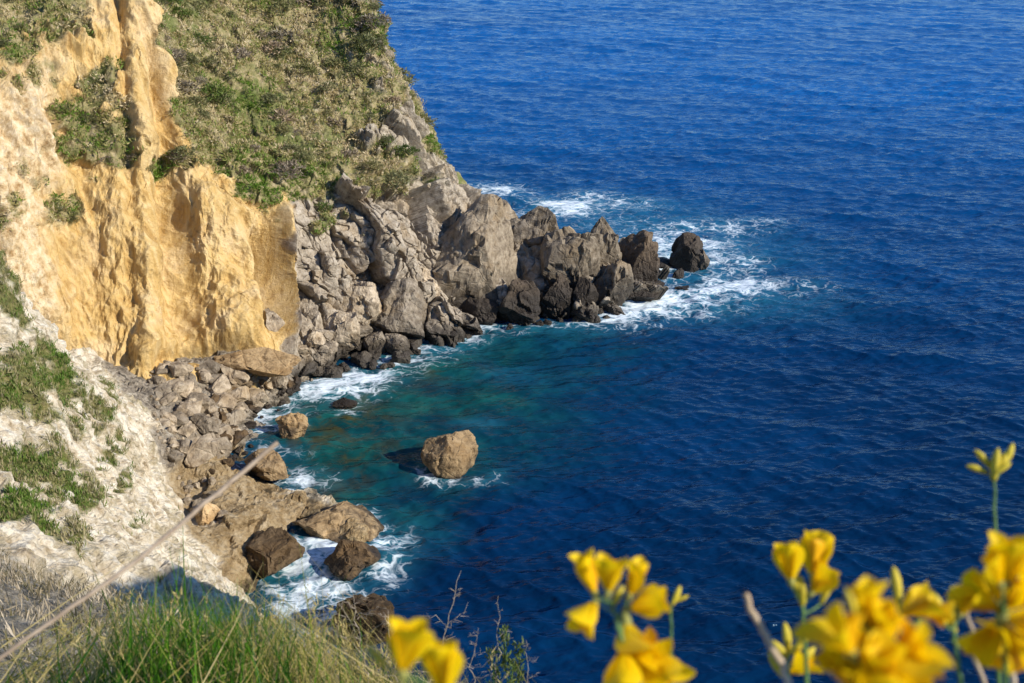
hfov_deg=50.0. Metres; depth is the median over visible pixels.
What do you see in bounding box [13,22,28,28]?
olive shrub
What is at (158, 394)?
beach stone
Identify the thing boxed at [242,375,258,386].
beach stone
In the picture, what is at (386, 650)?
thorny twig
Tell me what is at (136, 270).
headland terrain
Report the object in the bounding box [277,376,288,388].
beach stone
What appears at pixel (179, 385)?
beach stone
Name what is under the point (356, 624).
thorny twig
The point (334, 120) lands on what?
dry shrub
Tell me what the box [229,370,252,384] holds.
beach stone
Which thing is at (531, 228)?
rock crag
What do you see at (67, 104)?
olive shrub
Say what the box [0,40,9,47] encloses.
olive shrub
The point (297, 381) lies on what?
wet stone
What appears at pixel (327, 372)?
cliff rock
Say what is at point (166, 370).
beach stone
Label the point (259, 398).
beach stone
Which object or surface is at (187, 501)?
ledge stone
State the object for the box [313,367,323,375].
cliff rock
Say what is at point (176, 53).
dry shrub
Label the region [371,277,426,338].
rock boulder
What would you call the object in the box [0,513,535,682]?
foreground grass
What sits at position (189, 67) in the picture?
olive shrub
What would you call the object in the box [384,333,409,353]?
rock boulder
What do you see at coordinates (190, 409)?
beach stone
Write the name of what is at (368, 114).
olive shrub
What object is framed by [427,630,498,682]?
thorny twig
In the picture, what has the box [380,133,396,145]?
olive shrub
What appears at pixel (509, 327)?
waterline rock
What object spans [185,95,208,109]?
olive shrub
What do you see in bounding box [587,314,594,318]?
waterline rock
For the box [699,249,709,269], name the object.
sea rock
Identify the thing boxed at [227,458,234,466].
wet stone
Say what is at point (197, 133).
headland scrub
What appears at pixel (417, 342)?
cliff rock
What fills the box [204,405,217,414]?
beach stone
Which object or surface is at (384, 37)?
olive shrub
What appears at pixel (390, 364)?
cliff rock
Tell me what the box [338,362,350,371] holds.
cliff rock
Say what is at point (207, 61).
olive shrub
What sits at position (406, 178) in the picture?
olive shrub
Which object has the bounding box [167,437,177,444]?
beach stone
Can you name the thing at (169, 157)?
dry shrub
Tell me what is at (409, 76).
olive shrub
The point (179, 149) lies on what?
olive shrub
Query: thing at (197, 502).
ledge stone
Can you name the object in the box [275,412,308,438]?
beach boulder
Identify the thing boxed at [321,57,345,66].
olive shrub
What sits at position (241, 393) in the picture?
beach stone
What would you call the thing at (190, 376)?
beach stone
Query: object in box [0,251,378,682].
shore hillside
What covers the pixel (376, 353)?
cliff rock
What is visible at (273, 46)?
dry shrub
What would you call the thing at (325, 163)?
olive shrub
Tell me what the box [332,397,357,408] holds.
sea rock
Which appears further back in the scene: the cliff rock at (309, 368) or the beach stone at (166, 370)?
the cliff rock at (309, 368)
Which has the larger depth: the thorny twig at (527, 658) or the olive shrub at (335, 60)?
the olive shrub at (335, 60)
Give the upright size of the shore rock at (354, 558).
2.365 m
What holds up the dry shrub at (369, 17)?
on the headland terrain at (136, 270)
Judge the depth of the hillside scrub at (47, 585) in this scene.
21.65 m
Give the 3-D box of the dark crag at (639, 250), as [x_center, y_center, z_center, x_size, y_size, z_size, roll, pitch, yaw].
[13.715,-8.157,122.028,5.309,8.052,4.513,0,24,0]
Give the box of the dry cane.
[0,441,278,659]
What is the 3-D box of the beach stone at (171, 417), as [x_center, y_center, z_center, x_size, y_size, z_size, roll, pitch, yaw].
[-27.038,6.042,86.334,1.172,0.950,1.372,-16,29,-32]
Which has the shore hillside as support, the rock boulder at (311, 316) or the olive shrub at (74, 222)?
the rock boulder at (311, 316)
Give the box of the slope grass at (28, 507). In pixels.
[0,249,269,622]
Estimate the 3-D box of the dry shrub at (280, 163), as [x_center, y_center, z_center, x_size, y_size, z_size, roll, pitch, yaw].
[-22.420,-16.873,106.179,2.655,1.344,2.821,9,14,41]
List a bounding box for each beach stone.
[148,375,161,384]
[153,383,172,395]
[155,362,170,374]
[155,391,162,398]
[156,366,169,374]
[158,392,176,405]
[159,418,170,426]
[161,412,176,426]
[164,378,188,393]
[167,360,193,377]
[167,425,177,434]
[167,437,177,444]
[168,443,179,449]
[168,450,183,463]
[171,411,188,427]
[174,400,202,419]
[176,439,192,451]
[177,420,196,436]
[180,379,193,398]
[182,392,209,413]
[184,373,197,385]
[184,433,219,467]
[185,398,196,401]
[187,429,201,440]
[192,385,201,392]
[198,368,213,382]
[199,360,220,373]
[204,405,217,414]
[205,374,231,395]
[208,373,221,383]
[209,398,215,405]
[210,412,218,418]
[211,416,221,426]
[215,423,231,437]
[216,392,237,412]
[216,437,232,458]
[220,361,232,375]
[228,373,247,385]
[228,385,249,401]
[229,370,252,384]
[230,409,246,425]
[235,401,248,412]
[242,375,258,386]
[245,387,268,407]
[267,382,272,388]
[269,376,283,388]
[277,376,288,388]
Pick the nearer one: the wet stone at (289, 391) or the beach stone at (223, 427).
the beach stone at (223, 427)
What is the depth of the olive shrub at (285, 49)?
116.08 m
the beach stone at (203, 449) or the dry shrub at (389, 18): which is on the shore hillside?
the beach stone at (203, 449)
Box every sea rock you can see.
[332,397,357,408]
[659,257,671,268]
[672,268,683,278]
[674,285,688,289]
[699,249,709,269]
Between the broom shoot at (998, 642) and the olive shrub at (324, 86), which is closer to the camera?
the broom shoot at (998, 642)
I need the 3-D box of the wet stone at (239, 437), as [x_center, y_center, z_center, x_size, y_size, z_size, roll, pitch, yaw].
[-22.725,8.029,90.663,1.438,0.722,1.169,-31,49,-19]
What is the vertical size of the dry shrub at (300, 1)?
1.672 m
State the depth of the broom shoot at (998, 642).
0.68 m
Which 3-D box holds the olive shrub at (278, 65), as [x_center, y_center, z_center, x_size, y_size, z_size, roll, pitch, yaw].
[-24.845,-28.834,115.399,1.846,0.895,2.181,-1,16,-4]
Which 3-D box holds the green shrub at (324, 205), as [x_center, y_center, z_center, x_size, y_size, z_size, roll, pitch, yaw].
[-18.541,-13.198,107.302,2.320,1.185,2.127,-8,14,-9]
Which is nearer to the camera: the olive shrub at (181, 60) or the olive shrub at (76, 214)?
the olive shrub at (76, 214)
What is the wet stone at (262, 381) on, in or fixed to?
on the shore hillside
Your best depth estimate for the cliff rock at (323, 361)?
102.86 m
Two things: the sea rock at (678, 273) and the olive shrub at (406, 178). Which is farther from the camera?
the sea rock at (678, 273)
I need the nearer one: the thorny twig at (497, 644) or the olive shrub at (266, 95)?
the thorny twig at (497, 644)
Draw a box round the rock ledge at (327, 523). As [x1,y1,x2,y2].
[292,501,383,542]
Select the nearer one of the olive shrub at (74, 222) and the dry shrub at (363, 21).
the olive shrub at (74, 222)
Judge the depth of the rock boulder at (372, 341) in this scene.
106.45 m
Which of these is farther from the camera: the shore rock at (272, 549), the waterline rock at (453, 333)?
the waterline rock at (453, 333)
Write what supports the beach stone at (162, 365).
on the shore hillside
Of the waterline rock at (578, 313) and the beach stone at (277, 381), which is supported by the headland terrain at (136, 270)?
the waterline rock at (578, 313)
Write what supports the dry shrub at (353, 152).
on the headland terrain at (136, 270)
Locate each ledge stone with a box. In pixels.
[183,485,193,491]
[183,497,191,505]
[192,482,199,488]
[192,499,204,506]
[201,477,206,482]
[206,490,222,498]
[208,476,215,485]
[215,509,227,520]
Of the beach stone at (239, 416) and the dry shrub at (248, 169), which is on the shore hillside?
the beach stone at (239, 416)
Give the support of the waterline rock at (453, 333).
in the sea
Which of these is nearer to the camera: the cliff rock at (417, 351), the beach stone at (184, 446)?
the beach stone at (184, 446)
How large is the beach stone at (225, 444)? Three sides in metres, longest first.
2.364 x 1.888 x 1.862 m
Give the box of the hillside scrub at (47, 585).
[0,545,295,681]
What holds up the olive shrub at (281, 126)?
on the headland terrain at (136, 270)
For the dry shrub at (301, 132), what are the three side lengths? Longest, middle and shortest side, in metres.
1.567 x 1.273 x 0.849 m
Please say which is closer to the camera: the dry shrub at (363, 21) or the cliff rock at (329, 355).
the cliff rock at (329, 355)
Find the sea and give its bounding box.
[230,0,1023,682]
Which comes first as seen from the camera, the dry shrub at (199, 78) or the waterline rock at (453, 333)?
the dry shrub at (199, 78)
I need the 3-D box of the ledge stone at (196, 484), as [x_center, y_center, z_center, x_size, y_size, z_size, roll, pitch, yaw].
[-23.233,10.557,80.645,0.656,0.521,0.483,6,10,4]
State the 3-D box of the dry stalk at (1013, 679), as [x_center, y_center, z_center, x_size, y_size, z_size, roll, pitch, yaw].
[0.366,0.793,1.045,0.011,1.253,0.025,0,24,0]
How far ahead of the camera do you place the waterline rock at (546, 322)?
114.20 m
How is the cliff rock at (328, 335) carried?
on the cliff rock
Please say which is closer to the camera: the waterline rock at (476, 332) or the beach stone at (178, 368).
the beach stone at (178, 368)
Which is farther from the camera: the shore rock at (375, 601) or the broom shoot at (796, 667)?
the shore rock at (375, 601)
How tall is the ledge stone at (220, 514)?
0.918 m
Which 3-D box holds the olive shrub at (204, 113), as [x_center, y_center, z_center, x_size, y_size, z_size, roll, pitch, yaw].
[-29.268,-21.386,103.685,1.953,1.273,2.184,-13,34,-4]
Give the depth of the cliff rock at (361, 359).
105.06 m
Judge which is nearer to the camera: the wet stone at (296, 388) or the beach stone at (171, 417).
the beach stone at (171, 417)
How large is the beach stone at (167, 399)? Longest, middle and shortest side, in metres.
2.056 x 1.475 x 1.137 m
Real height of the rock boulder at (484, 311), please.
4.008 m
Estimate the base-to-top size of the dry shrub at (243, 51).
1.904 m
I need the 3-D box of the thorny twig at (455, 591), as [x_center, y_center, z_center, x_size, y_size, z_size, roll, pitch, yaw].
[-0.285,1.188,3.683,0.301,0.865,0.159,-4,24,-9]
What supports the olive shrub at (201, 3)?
on the headland terrain at (136, 270)
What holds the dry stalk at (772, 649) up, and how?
on the shore hillside
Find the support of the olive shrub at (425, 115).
on the headland terrain at (136, 270)
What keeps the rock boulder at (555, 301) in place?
on the headland terrain at (136, 270)
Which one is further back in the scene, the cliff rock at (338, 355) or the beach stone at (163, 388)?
the cliff rock at (338, 355)
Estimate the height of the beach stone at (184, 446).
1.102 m
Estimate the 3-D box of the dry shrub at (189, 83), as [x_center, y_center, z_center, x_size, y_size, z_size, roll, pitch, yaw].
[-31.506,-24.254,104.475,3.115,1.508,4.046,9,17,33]
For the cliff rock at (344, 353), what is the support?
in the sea
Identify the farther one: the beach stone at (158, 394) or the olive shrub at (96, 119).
the olive shrub at (96, 119)
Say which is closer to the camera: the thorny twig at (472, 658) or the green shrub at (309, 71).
the thorny twig at (472, 658)
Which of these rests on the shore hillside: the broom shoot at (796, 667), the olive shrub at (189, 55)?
the broom shoot at (796, 667)
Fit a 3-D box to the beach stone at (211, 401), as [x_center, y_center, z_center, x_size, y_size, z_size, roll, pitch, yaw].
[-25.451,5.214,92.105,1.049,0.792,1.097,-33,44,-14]
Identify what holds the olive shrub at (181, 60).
on the headland terrain at (136, 270)
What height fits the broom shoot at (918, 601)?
1.315 m
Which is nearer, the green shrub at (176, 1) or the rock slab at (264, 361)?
the rock slab at (264, 361)
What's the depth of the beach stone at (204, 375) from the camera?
94.44 m
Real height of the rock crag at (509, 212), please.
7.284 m
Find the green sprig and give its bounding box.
[484,624,526,682]
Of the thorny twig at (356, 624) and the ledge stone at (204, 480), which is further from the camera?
the ledge stone at (204, 480)
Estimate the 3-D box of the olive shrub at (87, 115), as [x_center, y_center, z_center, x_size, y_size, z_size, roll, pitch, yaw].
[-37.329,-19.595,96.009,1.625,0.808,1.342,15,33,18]
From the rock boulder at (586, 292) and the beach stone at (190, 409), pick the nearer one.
the beach stone at (190, 409)
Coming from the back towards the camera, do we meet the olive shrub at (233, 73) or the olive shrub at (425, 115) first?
the olive shrub at (425, 115)
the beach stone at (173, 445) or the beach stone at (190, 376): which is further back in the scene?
the beach stone at (190, 376)
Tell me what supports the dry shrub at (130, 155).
on the headland terrain at (136, 270)
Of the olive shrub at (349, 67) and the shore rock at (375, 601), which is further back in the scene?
the olive shrub at (349, 67)
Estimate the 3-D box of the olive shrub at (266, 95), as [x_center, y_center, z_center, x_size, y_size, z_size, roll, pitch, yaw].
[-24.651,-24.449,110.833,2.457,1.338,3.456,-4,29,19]
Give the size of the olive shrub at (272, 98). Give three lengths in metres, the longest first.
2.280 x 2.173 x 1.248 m
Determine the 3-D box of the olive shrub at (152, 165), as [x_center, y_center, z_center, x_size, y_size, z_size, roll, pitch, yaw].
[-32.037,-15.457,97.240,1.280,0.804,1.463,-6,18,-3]
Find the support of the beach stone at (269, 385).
on the shore hillside
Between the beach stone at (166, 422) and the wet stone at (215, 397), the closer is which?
the beach stone at (166, 422)
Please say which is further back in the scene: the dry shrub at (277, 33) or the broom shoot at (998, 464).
the dry shrub at (277, 33)
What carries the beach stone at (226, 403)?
on the shore hillside
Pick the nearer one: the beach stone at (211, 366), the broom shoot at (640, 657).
the broom shoot at (640, 657)
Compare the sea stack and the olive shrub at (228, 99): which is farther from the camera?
the sea stack
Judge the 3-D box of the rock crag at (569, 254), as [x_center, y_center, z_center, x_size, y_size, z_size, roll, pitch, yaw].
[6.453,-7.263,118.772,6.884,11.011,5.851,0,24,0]
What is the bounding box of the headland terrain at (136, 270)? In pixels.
[0,0,672,388]
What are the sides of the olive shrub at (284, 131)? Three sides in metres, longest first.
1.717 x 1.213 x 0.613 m
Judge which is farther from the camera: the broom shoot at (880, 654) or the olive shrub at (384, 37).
the olive shrub at (384, 37)
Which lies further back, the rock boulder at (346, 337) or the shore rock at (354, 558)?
the rock boulder at (346, 337)
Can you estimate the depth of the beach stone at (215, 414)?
90.80 m
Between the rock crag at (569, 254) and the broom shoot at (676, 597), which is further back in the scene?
the rock crag at (569, 254)
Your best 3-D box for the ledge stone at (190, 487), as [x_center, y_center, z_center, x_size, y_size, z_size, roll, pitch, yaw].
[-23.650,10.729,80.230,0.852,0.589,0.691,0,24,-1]
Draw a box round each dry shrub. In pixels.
[98,156,112,162]
[126,153,138,160]
[165,151,196,161]
[168,46,187,62]
[175,48,186,57]
[176,79,201,93]
[194,75,208,85]
[231,45,253,59]
[235,164,253,175]
[250,144,260,152]
[256,39,284,55]
[257,29,268,38]
[267,25,300,47]
[267,104,298,123]
[268,161,292,170]
[270,163,305,179]
[281,158,305,174]
[293,128,303,136]
[295,0,314,7]
[327,116,344,126]
[341,149,362,158]
[349,19,373,34]
[356,11,388,29]
[378,13,391,26]
[383,96,401,103]
[422,171,434,177]
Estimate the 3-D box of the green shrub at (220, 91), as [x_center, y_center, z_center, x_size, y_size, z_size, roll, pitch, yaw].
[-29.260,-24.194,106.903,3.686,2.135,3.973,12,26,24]
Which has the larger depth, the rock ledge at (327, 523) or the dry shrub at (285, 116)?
the dry shrub at (285, 116)
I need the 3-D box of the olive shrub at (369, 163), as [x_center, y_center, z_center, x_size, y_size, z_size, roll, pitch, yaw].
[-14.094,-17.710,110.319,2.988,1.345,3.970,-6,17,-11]
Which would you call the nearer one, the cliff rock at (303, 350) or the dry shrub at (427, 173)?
the cliff rock at (303, 350)
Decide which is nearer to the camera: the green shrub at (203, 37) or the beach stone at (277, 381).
the beach stone at (277, 381)
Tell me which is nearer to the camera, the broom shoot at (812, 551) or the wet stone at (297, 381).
the broom shoot at (812, 551)
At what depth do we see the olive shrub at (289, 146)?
108.64 m
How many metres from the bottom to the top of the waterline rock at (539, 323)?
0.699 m
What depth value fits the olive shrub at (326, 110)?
113.10 m
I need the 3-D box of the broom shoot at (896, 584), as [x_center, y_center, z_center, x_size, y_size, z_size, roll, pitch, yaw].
[0.302,0.768,1.087,0.009,1.281,0.053,-6,25,-13]
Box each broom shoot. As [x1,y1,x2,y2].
[366,617,463,682]
[565,548,695,682]
[669,585,687,655]
[768,622,821,677]
[772,530,840,682]
[791,576,954,682]
[891,566,902,634]
[897,580,954,628]
[932,585,969,682]
[946,531,1023,682]
[966,443,1014,682]
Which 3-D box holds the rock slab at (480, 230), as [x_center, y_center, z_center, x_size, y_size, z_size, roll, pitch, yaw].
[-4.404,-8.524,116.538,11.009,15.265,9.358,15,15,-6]
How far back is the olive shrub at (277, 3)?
119.46 m
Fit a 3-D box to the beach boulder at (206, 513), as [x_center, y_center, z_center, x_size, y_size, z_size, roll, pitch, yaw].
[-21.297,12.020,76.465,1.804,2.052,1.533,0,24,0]
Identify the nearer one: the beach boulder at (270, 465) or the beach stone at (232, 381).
the beach boulder at (270, 465)
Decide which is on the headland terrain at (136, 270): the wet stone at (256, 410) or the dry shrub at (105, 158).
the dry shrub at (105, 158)
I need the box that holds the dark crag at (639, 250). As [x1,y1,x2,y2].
[618,230,659,281]
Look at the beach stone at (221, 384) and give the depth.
94.36 m
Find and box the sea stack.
[669,232,704,271]
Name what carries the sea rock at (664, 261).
in the sea
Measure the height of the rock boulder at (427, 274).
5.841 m
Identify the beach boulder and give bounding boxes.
[190,413,218,434]
[195,502,220,525]
[244,448,288,480]
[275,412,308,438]
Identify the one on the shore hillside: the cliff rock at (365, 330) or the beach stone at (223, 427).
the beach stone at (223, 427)
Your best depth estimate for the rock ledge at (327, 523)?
78.80 m
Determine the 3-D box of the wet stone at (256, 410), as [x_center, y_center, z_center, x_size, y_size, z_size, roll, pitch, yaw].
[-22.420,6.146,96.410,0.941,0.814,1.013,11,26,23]
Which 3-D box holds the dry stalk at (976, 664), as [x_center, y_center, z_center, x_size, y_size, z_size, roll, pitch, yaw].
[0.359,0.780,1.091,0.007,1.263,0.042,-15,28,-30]
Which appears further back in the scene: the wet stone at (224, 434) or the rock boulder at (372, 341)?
the rock boulder at (372, 341)
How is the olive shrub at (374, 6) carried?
on the headland terrain at (136, 270)
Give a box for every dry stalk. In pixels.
[742,591,791,682]
[965,612,985,682]
[1010,672,1016,682]
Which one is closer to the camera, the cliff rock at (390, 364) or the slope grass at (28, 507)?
the slope grass at (28, 507)
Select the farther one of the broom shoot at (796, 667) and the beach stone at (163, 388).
the beach stone at (163, 388)
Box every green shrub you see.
[165,0,187,6]
[171,5,193,18]
[191,31,217,45]
[199,81,232,102]
[297,66,318,75]
[314,201,333,212]
[395,143,421,153]
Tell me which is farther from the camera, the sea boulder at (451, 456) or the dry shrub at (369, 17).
the dry shrub at (369, 17)
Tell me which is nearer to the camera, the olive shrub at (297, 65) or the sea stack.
the olive shrub at (297, 65)
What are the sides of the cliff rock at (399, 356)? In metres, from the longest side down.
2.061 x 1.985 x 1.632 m
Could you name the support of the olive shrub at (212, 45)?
on the headland terrain at (136, 270)
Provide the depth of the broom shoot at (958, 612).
0.82 m
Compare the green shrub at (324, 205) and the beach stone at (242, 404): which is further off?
the green shrub at (324, 205)
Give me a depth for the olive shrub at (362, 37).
118.20 m
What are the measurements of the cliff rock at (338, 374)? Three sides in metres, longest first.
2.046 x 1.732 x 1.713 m
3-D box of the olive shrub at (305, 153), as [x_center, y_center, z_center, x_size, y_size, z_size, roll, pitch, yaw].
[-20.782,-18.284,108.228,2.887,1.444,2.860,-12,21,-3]
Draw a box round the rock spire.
[590,216,621,264]
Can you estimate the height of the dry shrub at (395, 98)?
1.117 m
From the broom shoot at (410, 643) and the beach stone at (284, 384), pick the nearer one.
the broom shoot at (410, 643)
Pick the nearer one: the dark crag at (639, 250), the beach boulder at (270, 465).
the beach boulder at (270, 465)
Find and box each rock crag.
[502,199,518,219]
[510,206,558,247]
[540,226,603,305]
[593,259,633,310]
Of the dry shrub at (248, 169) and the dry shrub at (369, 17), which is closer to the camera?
the dry shrub at (248, 169)
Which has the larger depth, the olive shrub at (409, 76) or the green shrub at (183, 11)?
the olive shrub at (409, 76)
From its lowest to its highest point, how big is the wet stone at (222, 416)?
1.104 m
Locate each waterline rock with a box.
[451,330,457,336]
[472,329,482,334]
[506,323,513,329]
[535,320,543,325]
[543,319,551,324]
[574,308,586,317]
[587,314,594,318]
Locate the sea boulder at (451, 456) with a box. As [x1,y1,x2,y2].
[421,430,477,478]
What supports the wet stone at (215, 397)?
on the shore hillside
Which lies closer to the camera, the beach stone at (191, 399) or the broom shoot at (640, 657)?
the broom shoot at (640, 657)
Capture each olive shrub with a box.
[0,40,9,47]
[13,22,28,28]
[59,103,70,111]
[67,211,81,217]
[69,218,78,224]
[79,113,94,122]
[94,116,104,122]
[146,164,155,170]
[164,144,199,160]
[173,56,190,65]
[176,62,183,70]
[182,64,195,75]
[184,51,201,65]
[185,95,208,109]
[190,0,213,11]
[196,108,211,118]
[202,54,225,67]
[206,42,216,49]
[211,92,234,106]
[220,40,235,49]
[222,71,239,79]
[225,10,237,18]
[258,92,281,107]
[262,92,281,103]
[264,0,298,13]
[272,46,294,58]
[273,63,284,70]
[275,123,289,130]
[281,127,293,132]
[282,143,303,156]
[290,61,319,73]
[291,149,314,161]
[313,0,326,6]
[317,81,339,90]
[318,161,332,168]
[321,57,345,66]
[322,109,334,115]
[342,62,366,76]
[347,31,385,56]
[358,159,385,172]
[364,112,377,120]
[366,2,381,9]
[375,32,388,42]
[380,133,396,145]
[382,169,415,188]
[398,67,419,84]
[403,167,413,173]
[420,111,427,119]
[426,116,437,128]
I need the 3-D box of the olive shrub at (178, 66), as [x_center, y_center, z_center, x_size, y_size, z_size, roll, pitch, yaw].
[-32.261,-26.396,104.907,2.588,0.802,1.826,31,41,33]
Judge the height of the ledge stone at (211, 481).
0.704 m
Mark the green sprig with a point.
(510, 661)
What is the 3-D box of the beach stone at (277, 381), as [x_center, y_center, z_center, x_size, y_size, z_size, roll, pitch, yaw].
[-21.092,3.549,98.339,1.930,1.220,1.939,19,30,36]
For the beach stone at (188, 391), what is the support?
on the shore hillside
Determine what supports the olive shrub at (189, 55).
on the headland terrain at (136, 270)
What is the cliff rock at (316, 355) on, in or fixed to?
on the cliff rock at (321, 358)
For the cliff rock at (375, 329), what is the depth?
109.16 m
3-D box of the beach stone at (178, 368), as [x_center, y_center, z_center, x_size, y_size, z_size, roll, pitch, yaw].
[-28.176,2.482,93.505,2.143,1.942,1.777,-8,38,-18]
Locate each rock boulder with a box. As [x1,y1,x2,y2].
[264,308,284,331]
[299,297,323,338]
[323,310,360,351]
[347,281,382,327]
[361,331,385,353]
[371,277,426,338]
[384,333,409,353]
[421,267,440,295]
[461,295,498,324]
[498,278,540,324]
[540,274,571,319]
[571,276,598,307]
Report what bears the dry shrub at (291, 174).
on the headland terrain at (136, 270)
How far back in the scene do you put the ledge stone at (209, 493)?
78.46 m
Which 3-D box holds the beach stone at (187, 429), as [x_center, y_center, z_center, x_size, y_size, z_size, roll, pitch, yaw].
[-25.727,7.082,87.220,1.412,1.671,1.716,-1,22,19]
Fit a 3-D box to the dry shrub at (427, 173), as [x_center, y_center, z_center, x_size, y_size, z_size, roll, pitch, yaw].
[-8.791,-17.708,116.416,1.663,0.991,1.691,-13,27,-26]
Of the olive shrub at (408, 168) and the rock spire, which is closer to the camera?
the olive shrub at (408, 168)
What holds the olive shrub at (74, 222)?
on the headland terrain at (136, 270)
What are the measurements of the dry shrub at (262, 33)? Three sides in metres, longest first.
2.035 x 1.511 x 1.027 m
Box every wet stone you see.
[210,394,219,402]
[219,411,226,421]
[220,431,231,440]
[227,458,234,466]
[232,431,244,446]
[245,421,256,428]
[247,404,254,410]
[253,407,261,413]
[259,379,266,385]
[278,388,285,393]
[286,381,295,388]
[286,388,292,395]
[292,384,300,393]
[293,377,300,386]
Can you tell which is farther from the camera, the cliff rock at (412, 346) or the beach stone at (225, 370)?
the cliff rock at (412, 346)
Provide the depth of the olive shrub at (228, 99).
107.13 m
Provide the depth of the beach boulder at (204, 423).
87.35 m
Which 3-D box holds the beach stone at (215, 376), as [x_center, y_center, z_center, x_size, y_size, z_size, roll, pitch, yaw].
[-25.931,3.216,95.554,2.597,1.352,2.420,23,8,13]
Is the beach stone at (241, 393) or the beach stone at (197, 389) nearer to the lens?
the beach stone at (197, 389)
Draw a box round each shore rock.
[245,526,304,578]
[323,539,380,580]
[332,593,394,649]
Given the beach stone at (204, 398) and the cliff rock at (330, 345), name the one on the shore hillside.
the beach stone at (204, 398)
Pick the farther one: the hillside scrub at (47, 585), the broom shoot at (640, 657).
the hillside scrub at (47, 585)
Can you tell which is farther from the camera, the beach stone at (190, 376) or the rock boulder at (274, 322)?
the rock boulder at (274, 322)
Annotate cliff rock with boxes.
[298,345,311,354]
[299,360,317,375]
[305,355,311,363]
[307,331,325,346]
[312,352,319,358]
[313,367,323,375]
[314,358,326,366]
[315,328,333,341]
[316,341,337,363]
[316,342,332,353]
[319,356,327,365]
[321,365,341,377]
[322,365,343,377]
[334,347,341,360]
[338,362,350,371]
[340,349,347,357]
[350,351,371,368]
[360,325,372,338]
[368,345,381,360]
[368,359,377,369]
[373,325,380,331]
[380,363,387,369]
[387,362,394,367]
[390,350,410,363]
[407,337,421,347]
[410,343,415,352]
[414,348,420,354]
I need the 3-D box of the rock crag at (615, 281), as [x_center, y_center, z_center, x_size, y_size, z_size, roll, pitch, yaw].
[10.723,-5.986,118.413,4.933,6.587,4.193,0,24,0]
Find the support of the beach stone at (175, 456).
on the shore hillside
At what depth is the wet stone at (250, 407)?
95.96 m
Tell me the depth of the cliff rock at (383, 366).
104.44 m
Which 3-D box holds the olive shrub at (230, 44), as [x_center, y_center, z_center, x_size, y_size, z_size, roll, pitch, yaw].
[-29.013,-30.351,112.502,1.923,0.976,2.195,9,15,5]
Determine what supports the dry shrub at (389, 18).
on the headland terrain at (136, 270)
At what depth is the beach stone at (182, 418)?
86.73 m
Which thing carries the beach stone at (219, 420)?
on the shore hillside
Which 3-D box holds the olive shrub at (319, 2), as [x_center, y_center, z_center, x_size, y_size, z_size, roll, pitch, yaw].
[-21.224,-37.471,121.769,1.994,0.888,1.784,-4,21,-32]
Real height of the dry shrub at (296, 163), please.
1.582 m
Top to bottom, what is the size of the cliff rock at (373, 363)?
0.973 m
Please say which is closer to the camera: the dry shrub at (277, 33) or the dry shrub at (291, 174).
the dry shrub at (291, 174)
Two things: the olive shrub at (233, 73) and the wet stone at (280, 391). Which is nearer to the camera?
the wet stone at (280, 391)
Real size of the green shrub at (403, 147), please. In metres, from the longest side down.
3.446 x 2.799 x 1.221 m
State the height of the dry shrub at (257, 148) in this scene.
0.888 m
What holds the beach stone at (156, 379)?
on the shore hillside
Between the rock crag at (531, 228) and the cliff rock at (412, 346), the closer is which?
the cliff rock at (412, 346)
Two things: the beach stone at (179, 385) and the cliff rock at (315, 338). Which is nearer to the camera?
the beach stone at (179, 385)
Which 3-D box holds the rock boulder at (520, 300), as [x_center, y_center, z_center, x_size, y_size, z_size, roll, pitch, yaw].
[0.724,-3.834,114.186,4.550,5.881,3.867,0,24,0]
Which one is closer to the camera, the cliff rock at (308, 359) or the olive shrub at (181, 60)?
the cliff rock at (308, 359)
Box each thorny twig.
[327,588,390,678]
[365,613,423,682]
[382,572,472,682]
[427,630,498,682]
[477,600,509,682]
[522,640,537,681]
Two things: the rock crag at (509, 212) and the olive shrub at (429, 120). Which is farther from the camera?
the olive shrub at (429, 120)
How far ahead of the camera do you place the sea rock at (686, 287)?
123.12 m
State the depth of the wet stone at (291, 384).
99.74 m
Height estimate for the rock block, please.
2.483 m
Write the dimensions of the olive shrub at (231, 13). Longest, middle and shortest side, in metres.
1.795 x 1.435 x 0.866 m
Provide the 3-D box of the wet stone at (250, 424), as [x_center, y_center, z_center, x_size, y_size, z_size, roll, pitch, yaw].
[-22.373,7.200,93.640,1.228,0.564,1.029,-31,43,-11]
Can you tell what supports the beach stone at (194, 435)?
on the shore hillside
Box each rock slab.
[213,347,300,376]
[433,194,519,319]
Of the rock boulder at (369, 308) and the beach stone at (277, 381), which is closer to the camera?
the beach stone at (277, 381)
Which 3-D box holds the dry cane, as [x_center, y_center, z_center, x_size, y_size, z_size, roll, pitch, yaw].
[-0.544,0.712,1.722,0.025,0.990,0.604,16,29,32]
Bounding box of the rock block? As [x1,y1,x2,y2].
[626,280,664,301]
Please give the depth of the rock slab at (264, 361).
96.42 m
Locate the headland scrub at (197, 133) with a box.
[0,0,450,234]
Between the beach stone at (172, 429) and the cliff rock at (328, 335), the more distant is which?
the cliff rock at (328, 335)
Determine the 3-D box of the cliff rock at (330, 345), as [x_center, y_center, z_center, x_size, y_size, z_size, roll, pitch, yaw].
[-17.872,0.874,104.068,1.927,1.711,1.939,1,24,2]
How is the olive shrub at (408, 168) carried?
on the headland terrain at (136, 270)
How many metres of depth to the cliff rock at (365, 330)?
108.02 m
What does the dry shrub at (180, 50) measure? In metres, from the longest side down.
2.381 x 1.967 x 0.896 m
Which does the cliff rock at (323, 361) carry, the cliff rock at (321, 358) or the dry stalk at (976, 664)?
the cliff rock at (321, 358)

